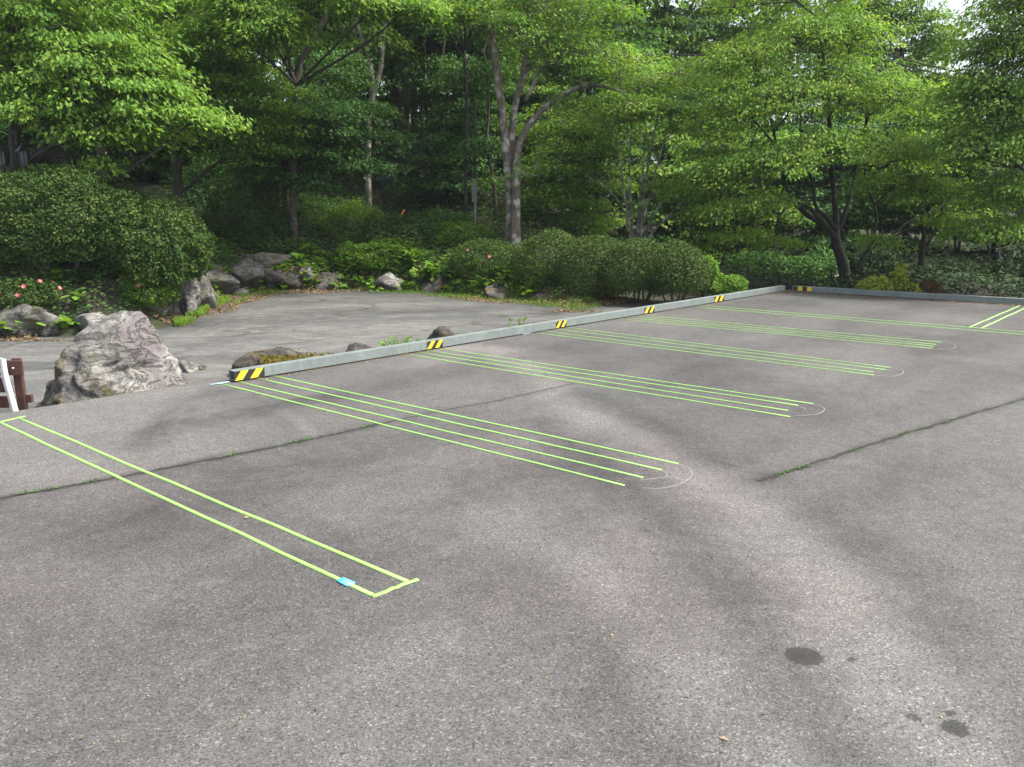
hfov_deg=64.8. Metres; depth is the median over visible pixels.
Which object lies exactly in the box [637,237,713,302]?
clipped bush
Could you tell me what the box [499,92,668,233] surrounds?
maple tree
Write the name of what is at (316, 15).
broadleaf tree
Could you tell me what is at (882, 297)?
leaf litter
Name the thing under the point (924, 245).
broadleaf tree
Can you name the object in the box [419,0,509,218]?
broadleaf tree
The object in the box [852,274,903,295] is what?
shrub
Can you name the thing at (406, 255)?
fern clump
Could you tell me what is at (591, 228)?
shrub
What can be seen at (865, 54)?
overhead cable
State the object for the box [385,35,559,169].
understorey tree
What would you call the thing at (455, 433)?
tape strip
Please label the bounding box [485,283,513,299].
boulder
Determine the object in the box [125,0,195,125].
broadleaf tree
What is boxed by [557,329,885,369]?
tape strip
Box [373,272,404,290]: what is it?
boulder
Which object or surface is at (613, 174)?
understorey tree
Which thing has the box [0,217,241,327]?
ground cover
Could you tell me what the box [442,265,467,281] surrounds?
fern clump
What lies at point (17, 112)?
broadleaf tree
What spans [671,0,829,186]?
broadleaf tree
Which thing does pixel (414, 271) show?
broadleaf plant
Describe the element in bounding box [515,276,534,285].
broadleaf plant
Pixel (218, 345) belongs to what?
driveway
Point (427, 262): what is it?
fern clump
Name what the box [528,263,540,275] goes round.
fern clump
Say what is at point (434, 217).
shrub
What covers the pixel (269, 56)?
broadleaf tree
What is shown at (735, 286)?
shrub
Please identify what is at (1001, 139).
broadleaf tree
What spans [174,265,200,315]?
boulder
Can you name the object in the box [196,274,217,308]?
boulder
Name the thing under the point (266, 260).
boulder
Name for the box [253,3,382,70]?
broadleaf tree
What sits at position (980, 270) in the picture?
shrub
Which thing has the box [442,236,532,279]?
clipped bush
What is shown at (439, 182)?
maple tree
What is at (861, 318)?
tape strip
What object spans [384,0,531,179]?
broadleaf tree
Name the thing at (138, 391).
leaf litter
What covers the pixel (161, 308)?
boulder
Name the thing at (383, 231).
shrub
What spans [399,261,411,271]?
fern clump
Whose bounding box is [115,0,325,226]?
broadleaf tree
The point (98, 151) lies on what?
broadleaf tree
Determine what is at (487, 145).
broadleaf tree
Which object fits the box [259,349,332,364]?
moss
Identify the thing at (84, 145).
understorey tree
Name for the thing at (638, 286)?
clipped bush
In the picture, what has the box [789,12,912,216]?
broadleaf tree
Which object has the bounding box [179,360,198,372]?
boulder
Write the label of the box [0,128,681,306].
ground cover
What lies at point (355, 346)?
boulder
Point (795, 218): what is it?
understorey tree
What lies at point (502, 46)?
broadleaf tree
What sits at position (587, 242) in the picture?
clipped bush
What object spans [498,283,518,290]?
broadleaf plant
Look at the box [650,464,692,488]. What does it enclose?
chalk line
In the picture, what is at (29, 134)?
understorey tree
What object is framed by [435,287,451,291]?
broadleaf plant
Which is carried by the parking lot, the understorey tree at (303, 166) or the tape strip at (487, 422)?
the tape strip at (487, 422)
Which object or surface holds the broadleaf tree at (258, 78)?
on the terrain at (156, 323)
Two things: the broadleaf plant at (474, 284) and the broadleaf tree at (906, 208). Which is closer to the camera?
the broadleaf plant at (474, 284)
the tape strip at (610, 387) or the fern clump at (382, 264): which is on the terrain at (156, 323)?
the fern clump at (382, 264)
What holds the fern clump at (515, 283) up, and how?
on the terrain at (156, 323)
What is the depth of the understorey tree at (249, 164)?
23.49 m
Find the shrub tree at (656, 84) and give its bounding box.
[566,56,754,269]
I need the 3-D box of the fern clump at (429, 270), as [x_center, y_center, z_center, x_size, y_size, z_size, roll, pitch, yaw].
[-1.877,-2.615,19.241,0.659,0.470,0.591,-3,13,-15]
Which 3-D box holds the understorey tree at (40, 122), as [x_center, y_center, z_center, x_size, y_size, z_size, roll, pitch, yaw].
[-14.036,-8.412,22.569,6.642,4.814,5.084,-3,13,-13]
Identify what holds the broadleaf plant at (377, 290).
on the terrain at (156, 323)
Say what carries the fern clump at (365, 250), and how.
on the terrain at (156, 323)
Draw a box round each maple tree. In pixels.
[209,45,425,246]
[385,60,518,206]
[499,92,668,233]
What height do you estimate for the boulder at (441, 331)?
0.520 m
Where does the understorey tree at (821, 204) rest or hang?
on the terrain at (156, 323)
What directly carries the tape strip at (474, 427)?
on the parking lot
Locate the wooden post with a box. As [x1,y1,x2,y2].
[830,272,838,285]
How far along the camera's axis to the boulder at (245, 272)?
18.65 m
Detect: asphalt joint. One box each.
[0,425,372,498]
[374,383,572,424]
[757,398,1023,481]
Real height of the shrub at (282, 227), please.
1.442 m
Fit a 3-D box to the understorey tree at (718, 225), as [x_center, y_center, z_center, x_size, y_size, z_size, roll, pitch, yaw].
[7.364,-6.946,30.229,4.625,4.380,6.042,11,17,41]
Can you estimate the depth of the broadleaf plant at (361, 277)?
19.62 m
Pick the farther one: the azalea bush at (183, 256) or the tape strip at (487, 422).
the azalea bush at (183, 256)
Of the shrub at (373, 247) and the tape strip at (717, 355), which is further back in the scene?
the shrub at (373, 247)
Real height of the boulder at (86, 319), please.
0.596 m
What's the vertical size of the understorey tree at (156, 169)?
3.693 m
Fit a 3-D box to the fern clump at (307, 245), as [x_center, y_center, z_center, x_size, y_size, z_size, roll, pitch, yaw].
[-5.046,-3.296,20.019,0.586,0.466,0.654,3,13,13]
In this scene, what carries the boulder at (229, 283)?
on the terrain at (156, 323)
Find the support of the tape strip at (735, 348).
on the parking lot
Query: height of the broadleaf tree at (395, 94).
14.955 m
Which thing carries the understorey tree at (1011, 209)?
on the terrain at (156, 323)
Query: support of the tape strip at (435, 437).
on the parking lot
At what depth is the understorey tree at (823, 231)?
33.39 m
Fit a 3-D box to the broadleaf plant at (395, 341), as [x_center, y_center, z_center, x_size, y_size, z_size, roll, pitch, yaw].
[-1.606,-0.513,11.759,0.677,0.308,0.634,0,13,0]
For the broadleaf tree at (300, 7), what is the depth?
32.30 m
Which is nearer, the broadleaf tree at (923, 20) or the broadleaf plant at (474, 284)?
the broadleaf plant at (474, 284)
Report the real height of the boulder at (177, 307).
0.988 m
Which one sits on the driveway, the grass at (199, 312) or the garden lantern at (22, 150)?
the grass at (199, 312)
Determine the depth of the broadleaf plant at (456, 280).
18.90 m
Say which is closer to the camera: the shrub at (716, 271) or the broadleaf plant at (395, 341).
the broadleaf plant at (395, 341)
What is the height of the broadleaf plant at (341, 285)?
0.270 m
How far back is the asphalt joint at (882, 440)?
6.69 m
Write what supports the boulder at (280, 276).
on the terrain at (156, 323)
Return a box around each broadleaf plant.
[0,321,29,334]
[15,320,45,331]
[40,269,71,283]
[51,315,70,330]
[54,315,83,331]
[60,289,88,307]
[280,282,293,289]
[303,276,315,285]
[331,281,348,288]
[338,274,357,283]
[353,277,363,286]
[359,276,372,284]
[362,279,376,289]
[369,286,382,291]
[379,335,420,345]
[389,267,405,274]
[395,281,415,287]
[409,267,425,276]
[409,273,424,283]
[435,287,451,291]
[443,278,461,291]
[453,278,467,290]
[468,281,485,290]
[477,279,490,288]
[498,274,508,285]
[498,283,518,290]
[508,317,526,326]
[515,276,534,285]
[518,289,540,297]
[690,285,720,297]
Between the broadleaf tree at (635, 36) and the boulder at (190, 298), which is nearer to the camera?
the boulder at (190, 298)
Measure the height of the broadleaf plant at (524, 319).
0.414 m
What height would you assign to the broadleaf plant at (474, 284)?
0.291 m
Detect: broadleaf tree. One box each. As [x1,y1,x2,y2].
[0,0,255,224]
[1,0,179,159]
[83,0,229,205]
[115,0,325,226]
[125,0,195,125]
[145,0,458,254]
[146,0,322,76]
[149,1,280,103]
[246,4,315,80]
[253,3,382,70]
[272,14,425,215]
[279,0,387,171]
[285,0,384,143]
[296,0,481,126]
[364,21,435,124]
[369,0,570,164]
[371,0,460,193]
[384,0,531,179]
[385,21,486,203]
[417,1,535,221]
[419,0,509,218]
[452,0,677,248]
[469,0,689,209]
[477,1,589,136]
[533,0,704,214]
[581,0,749,240]
[581,0,841,230]
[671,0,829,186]
[675,0,819,222]
[783,0,992,243]
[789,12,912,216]
[791,17,860,230]
[838,82,989,268]
[877,91,1019,271]
[904,0,1023,252]
[908,70,971,240]
[931,158,1023,262]
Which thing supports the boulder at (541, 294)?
on the terrain at (156, 323)
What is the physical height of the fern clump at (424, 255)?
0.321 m
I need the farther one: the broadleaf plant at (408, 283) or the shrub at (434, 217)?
the shrub at (434, 217)
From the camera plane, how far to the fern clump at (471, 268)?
18.90 m
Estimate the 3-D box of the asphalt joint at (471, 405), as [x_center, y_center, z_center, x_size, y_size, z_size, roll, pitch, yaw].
[-0.268,0.185,7.913,2.555,0.001,0.082,-11,17,-40]
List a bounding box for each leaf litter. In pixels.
[0,268,628,341]
[1,330,1021,759]
[19,378,219,410]
[236,292,779,382]
[781,291,1021,305]
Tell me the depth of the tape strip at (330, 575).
5.00 m
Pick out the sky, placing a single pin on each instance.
(953, 4)
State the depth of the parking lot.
4.45 m
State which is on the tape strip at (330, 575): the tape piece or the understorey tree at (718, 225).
the tape piece
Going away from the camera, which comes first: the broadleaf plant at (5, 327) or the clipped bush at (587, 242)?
the broadleaf plant at (5, 327)
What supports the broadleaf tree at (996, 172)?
on the terrain at (156, 323)
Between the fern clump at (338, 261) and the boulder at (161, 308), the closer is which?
the boulder at (161, 308)
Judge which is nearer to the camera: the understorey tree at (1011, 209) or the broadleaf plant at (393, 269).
the broadleaf plant at (393, 269)
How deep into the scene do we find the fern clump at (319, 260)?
19.91 m
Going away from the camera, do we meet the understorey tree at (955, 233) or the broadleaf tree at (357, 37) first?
the broadleaf tree at (357, 37)
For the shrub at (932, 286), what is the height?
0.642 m
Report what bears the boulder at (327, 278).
on the terrain at (156, 323)
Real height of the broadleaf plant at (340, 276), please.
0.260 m
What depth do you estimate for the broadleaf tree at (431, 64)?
23.65 m
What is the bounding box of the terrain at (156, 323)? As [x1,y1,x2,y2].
[0,115,1023,337]
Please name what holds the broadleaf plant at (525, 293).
on the terrain at (156, 323)
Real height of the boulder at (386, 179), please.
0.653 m
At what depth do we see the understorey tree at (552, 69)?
26.96 m
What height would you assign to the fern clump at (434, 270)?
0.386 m
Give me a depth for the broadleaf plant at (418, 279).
19.24 m
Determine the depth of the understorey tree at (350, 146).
25.84 m
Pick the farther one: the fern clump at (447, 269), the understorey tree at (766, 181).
the understorey tree at (766, 181)
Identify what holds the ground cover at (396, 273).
on the terrain at (156, 323)
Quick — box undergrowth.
[665,238,1023,297]
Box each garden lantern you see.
[0,143,11,225]
[15,143,33,240]
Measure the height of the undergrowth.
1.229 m
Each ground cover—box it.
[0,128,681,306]
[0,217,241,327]
[200,229,592,303]
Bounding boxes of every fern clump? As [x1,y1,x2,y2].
[206,263,227,272]
[271,261,293,269]
[285,252,309,268]
[297,241,319,257]
[303,262,318,271]
[311,256,326,269]
[320,250,337,262]
[334,257,351,267]
[336,257,362,277]
[340,241,362,258]
[356,249,371,256]
[371,257,396,273]
[393,249,417,269]
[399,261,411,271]
[400,248,425,266]
[411,250,429,261]
[420,264,442,279]
[424,260,446,274]
[424,266,443,276]
[442,253,456,263]
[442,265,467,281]
[466,258,482,272]
[470,275,487,290]
[488,266,500,278]
[491,266,513,281]
[492,264,511,272]
[507,277,521,287]
[519,284,535,295]
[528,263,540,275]
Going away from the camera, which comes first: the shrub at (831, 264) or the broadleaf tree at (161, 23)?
the shrub at (831, 264)
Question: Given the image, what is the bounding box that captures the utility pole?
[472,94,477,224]
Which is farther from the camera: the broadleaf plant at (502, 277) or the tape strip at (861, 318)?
the broadleaf plant at (502, 277)
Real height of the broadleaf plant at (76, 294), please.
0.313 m
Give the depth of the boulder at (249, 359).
10.60 m
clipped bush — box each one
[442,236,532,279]
[509,225,594,288]
[548,233,639,298]
[596,235,682,303]
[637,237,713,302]
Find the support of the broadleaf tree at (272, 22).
on the terrain at (156, 323)
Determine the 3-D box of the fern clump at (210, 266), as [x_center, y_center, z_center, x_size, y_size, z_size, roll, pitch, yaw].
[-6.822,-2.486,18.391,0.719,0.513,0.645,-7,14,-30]
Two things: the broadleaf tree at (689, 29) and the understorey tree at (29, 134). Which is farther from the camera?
the broadleaf tree at (689, 29)
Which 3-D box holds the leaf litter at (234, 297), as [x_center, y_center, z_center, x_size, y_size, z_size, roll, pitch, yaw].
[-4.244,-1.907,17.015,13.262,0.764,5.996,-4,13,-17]
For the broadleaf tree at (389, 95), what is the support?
on the terrain at (156, 323)
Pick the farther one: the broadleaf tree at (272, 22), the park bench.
the broadleaf tree at (272, 22)
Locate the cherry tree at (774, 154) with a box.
[660,0,1003,283]
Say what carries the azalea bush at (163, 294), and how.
on the terrain at (156, 323)
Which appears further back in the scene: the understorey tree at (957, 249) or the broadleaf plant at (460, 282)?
the understorey tree at (957, 249)
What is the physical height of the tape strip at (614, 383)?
0.005 m
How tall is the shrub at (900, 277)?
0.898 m
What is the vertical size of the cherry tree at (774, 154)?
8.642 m
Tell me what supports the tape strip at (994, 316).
on the parking lot
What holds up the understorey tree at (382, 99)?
on the terrain at (156, 323)
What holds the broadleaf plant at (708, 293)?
on the terrain at (156, 323)
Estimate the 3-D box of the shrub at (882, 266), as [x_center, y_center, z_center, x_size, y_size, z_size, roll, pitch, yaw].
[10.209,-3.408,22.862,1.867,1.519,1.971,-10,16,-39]
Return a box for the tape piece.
[336,577,354,586]
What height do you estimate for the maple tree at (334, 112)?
5.169 m
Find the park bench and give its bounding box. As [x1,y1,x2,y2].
[0,358,33,411]
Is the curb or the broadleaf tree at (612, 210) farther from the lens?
the broadleaf tree at (612, 210)
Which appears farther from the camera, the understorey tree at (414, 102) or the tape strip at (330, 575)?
the understorey tree at (414, 102)
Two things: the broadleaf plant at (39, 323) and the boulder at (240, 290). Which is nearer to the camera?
the broadleaf plant at (39, 323)
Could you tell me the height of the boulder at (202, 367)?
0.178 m
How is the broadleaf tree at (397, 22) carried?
on the terrain at (156, 323)
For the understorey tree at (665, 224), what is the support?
on the terrain at (156, 323)
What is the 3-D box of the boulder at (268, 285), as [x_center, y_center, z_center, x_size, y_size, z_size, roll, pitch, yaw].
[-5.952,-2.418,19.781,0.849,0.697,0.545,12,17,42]
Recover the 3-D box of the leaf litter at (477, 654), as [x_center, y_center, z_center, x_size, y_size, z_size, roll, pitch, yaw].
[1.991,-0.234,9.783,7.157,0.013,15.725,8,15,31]
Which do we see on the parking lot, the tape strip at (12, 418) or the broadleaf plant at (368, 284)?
the tape strip at (12, 418)
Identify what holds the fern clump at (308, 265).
on the terrain at (156, 323)
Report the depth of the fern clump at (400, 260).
19.63 m
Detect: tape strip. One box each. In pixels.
[0,416,25,421]
[0,422,373,596]
[15,417,408,581]
[218,382,623,485]
[237,381,643,477]
[259,378,661,470]
[270,375,677,463]
[371,578,418,597]
[408,354,789,416]
[418,352,788,410]
[426,350,797,405]
[439,348,813,403]
[533,332,872,374]
[545,331,872,371]
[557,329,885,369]
[566,327,890,367]
[622,319,932,348]
[626,317,929,345]
[633,316,935,344]
[644,315,936,341]
[690,306,1023,334]
[700,305,1022,331]
[969,305,1019,326]
[981,308,1023,327]
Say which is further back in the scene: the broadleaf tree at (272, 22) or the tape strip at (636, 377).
the broadleaf tree at (272, 22)
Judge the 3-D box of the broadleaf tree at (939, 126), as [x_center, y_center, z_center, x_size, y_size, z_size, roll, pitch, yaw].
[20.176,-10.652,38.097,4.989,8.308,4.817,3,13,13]
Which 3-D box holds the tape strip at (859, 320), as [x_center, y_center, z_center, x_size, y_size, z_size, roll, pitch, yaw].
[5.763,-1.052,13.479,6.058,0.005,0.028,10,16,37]
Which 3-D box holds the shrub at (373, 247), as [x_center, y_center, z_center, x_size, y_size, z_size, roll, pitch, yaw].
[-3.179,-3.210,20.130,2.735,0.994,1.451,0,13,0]
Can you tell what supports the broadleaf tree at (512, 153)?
on the terrain at (156, 323)
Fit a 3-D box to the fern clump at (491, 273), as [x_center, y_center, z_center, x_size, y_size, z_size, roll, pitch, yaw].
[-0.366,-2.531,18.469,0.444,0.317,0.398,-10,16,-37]
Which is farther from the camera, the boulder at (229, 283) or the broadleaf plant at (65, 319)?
the boulder at (229, 283)
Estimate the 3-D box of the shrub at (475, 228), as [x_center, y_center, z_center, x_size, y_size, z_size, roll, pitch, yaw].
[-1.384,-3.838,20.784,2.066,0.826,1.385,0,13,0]
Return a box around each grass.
[172,295,230,325]
[233,275,602,309]
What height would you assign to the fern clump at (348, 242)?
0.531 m
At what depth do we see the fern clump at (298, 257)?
19.69 m
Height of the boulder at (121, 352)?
1.422 m
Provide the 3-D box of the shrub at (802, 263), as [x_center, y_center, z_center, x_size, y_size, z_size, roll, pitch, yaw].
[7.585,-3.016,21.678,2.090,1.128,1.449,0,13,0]
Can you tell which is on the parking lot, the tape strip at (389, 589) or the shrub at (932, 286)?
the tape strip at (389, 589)
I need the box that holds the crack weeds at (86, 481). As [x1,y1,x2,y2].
[16,423,373,493]
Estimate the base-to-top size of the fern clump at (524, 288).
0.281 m
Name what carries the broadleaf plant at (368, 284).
on the terrain at (156, 323)
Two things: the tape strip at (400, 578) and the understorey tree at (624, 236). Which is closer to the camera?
the tape strip at (400, 578)
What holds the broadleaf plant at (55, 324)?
on the terrain at (156, 323)
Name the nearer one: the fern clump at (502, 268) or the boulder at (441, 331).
the boulder at (441, 331)
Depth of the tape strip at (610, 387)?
8.53 m
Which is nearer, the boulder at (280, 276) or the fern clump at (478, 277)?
the fern clump at (478, 277)
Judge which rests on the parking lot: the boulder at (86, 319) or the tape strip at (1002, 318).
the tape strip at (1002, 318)
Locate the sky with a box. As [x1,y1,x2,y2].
[234,0,1021,203]
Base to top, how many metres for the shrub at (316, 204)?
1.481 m
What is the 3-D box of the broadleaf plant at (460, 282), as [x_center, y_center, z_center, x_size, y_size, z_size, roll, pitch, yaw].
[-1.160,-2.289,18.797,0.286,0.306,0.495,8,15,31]
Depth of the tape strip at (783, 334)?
12.04 m
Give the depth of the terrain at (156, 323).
21.30 m
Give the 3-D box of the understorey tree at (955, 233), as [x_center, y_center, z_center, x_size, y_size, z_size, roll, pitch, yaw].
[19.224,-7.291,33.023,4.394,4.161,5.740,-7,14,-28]
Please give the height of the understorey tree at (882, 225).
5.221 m
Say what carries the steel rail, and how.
on the parking lot
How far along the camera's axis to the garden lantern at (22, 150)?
15.27 m
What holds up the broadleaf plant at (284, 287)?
on the terrain at (156, 323)
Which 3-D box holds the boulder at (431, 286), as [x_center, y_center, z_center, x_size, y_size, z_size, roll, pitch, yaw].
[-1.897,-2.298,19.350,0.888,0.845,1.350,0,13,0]
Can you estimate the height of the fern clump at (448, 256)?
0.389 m
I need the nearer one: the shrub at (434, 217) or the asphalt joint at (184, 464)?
the asphalt joint at (184, 464)
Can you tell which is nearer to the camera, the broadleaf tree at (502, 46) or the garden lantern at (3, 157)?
the garden lantern at (3, 157)
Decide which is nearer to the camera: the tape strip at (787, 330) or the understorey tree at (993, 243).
the tape strip at (787, 330)
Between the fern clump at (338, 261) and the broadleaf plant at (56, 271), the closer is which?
the broadleaf plant at (56, 271)
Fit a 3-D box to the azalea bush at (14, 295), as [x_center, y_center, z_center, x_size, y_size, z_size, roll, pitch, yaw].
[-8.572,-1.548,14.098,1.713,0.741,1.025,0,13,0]
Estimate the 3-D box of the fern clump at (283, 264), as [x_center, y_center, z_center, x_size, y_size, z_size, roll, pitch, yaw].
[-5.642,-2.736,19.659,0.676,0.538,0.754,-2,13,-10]
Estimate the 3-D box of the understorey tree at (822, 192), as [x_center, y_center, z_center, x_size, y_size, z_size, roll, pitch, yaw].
[9.892,-6.334,26.460,5.394,5.108,7.046,-4,13,-19]
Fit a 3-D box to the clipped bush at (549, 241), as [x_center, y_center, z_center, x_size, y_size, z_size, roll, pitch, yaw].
[0.921,-2.769,17.938,2.028,1.578,1.792,0,13,0]
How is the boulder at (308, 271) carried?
on the terrain at (156, 323)
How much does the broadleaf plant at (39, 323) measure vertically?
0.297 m
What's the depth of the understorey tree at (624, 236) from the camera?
25.88 m
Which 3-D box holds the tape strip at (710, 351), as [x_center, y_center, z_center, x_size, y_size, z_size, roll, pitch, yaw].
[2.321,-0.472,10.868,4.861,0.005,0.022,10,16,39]
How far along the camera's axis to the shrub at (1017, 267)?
19.97 m
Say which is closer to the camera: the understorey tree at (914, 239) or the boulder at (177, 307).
the boulder at (177, 307)
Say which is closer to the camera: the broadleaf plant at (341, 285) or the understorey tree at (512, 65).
the broadleaf plant at (341, 285)
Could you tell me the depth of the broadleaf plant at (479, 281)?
18.43 m
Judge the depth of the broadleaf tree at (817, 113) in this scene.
38.05 m
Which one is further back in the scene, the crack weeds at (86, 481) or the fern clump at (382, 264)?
the fern clump at (382, 264)
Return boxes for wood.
[3,0,1020,231]
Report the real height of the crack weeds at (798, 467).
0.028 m
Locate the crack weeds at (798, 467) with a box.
[773,397,1021,475]
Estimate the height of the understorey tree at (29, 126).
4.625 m
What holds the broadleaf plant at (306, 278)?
on the terrain at (156, 323)
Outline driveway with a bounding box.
[0,290,693,413]
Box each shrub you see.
[149,149,257,216]
[194,173,308,245]
[225,211,310,254]
[266,189,357,230]
[315,199,397,240]
[332,235,428,272]
[352,208,431,252]
[389,205,479,241]
[423,219,497,250]
[542,206,613,246]
[695,273,748,295]
[696,254,721,296]
[720,248,797,280]
[753,250,830,285]
[792,245,848,282]
[834,244,915,280]
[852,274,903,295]
[888,262,910,291]
[904,282,921,291]
[910,254,983,281]
[916,278,944,293]
[951,262,1019,286]
[985,244,1023,287]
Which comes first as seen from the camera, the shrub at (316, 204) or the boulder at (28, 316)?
the boulder at (28, 316)
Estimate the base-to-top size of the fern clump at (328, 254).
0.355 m
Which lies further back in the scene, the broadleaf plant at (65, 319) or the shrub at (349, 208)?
the shrub at (349, 208)
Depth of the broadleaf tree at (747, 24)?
37.58 m
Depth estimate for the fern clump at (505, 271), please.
18.28 m
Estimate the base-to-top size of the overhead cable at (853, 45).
2.030 m
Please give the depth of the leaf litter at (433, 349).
10.15 m
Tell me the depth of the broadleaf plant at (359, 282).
19.64 m
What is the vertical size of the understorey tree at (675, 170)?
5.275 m
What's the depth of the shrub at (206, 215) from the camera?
20.55 m
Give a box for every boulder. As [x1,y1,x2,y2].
[0,301,66,336]
[41,311,187,406]
[76,312,106,329]
[141,283,168,315]
[163,284,180,314]
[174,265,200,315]
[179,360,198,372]
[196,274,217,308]
[198,365,207,370]
[203,264,239,294]
[228,258,263,288]
[231,346,307,369]
[234,286,248,294]
[236,252,294,267]
[261,262,317,288]
[262,282,277,288]
[301,264,313,283]
[314,272,342,289]
[346,342,373,351]
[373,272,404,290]
[374,171,397,185]
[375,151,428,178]
[421,270,445,293]
[426,326,454,339]
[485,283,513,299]
[531,288,552,300]
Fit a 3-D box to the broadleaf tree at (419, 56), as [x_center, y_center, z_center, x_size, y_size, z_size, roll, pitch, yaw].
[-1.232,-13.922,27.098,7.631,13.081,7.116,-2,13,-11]
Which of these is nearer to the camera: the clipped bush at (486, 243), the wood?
the clipped bush at (486, 243)
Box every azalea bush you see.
[0,160,164,277]
[0,273,67,308]
[94,193,219,309]
[114,275,182,308]
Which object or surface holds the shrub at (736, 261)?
on the terrain at (156, 323)
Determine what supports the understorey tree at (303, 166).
on the terrain at (156, 323)
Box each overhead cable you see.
[592,46,966,80]
[640,45,986,78]
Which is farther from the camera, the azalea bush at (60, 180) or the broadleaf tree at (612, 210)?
the broadleaf tree at (612, 210)
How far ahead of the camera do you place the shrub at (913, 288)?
17.08 m
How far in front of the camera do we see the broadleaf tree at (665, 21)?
30.44 m
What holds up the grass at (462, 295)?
on the driveway
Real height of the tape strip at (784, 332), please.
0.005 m
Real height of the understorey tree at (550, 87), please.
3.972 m
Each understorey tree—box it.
[0,3,134,156]
[0,26,170,168]
[0,66,55,135]
[28,49,230,180]
[91,71,266,182]
[155,73,324,179]
[155,74,279,183]
[253,63,390,172]
[339,51,429,157]
[379,71,456,155]
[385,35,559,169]
[470,50,588,165]
[479,49,541,139]
[495,59,614,164]
[549,122,659,214]
[584,142,692,245]
[605,116,770,259]
[612,168,713,262]
[643,116,832,266]
[665,145,759,235]
[700,149,841,257]
[712,109,906,255]
[743,147,887,249]
[791,134,897,251]
[800,174,894,236]
[812,98,962,247]
[859,160,981,249]
[879,125,1023,256]
[917,170,1023,245]
[942,162,1020,255]
[946,162,1023,217]
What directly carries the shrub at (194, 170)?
on the terrain at (156, 323)
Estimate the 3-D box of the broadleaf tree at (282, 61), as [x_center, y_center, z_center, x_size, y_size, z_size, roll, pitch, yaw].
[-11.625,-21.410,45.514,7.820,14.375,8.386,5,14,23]
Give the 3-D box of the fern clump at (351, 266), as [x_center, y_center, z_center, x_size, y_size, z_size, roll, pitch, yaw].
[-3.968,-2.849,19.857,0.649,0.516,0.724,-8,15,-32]
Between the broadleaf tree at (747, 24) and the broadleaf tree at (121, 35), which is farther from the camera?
the broadleaf tree at (747, 24)
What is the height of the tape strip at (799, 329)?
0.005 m
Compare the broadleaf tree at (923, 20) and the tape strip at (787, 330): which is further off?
the broadleaf tree at (923, 20)
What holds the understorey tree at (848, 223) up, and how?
on the terrain at (156, 323)
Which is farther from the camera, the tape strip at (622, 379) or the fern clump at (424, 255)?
the fern clump at (424, 255)
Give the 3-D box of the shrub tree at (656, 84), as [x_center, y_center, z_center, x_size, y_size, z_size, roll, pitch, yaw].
[3.913,-5.452,20.613,5.169,5.539,3.156,3,13,11]
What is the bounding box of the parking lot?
[0,290,1023,766]
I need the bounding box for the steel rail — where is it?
[229,285,784,380]
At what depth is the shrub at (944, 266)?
21.52 m

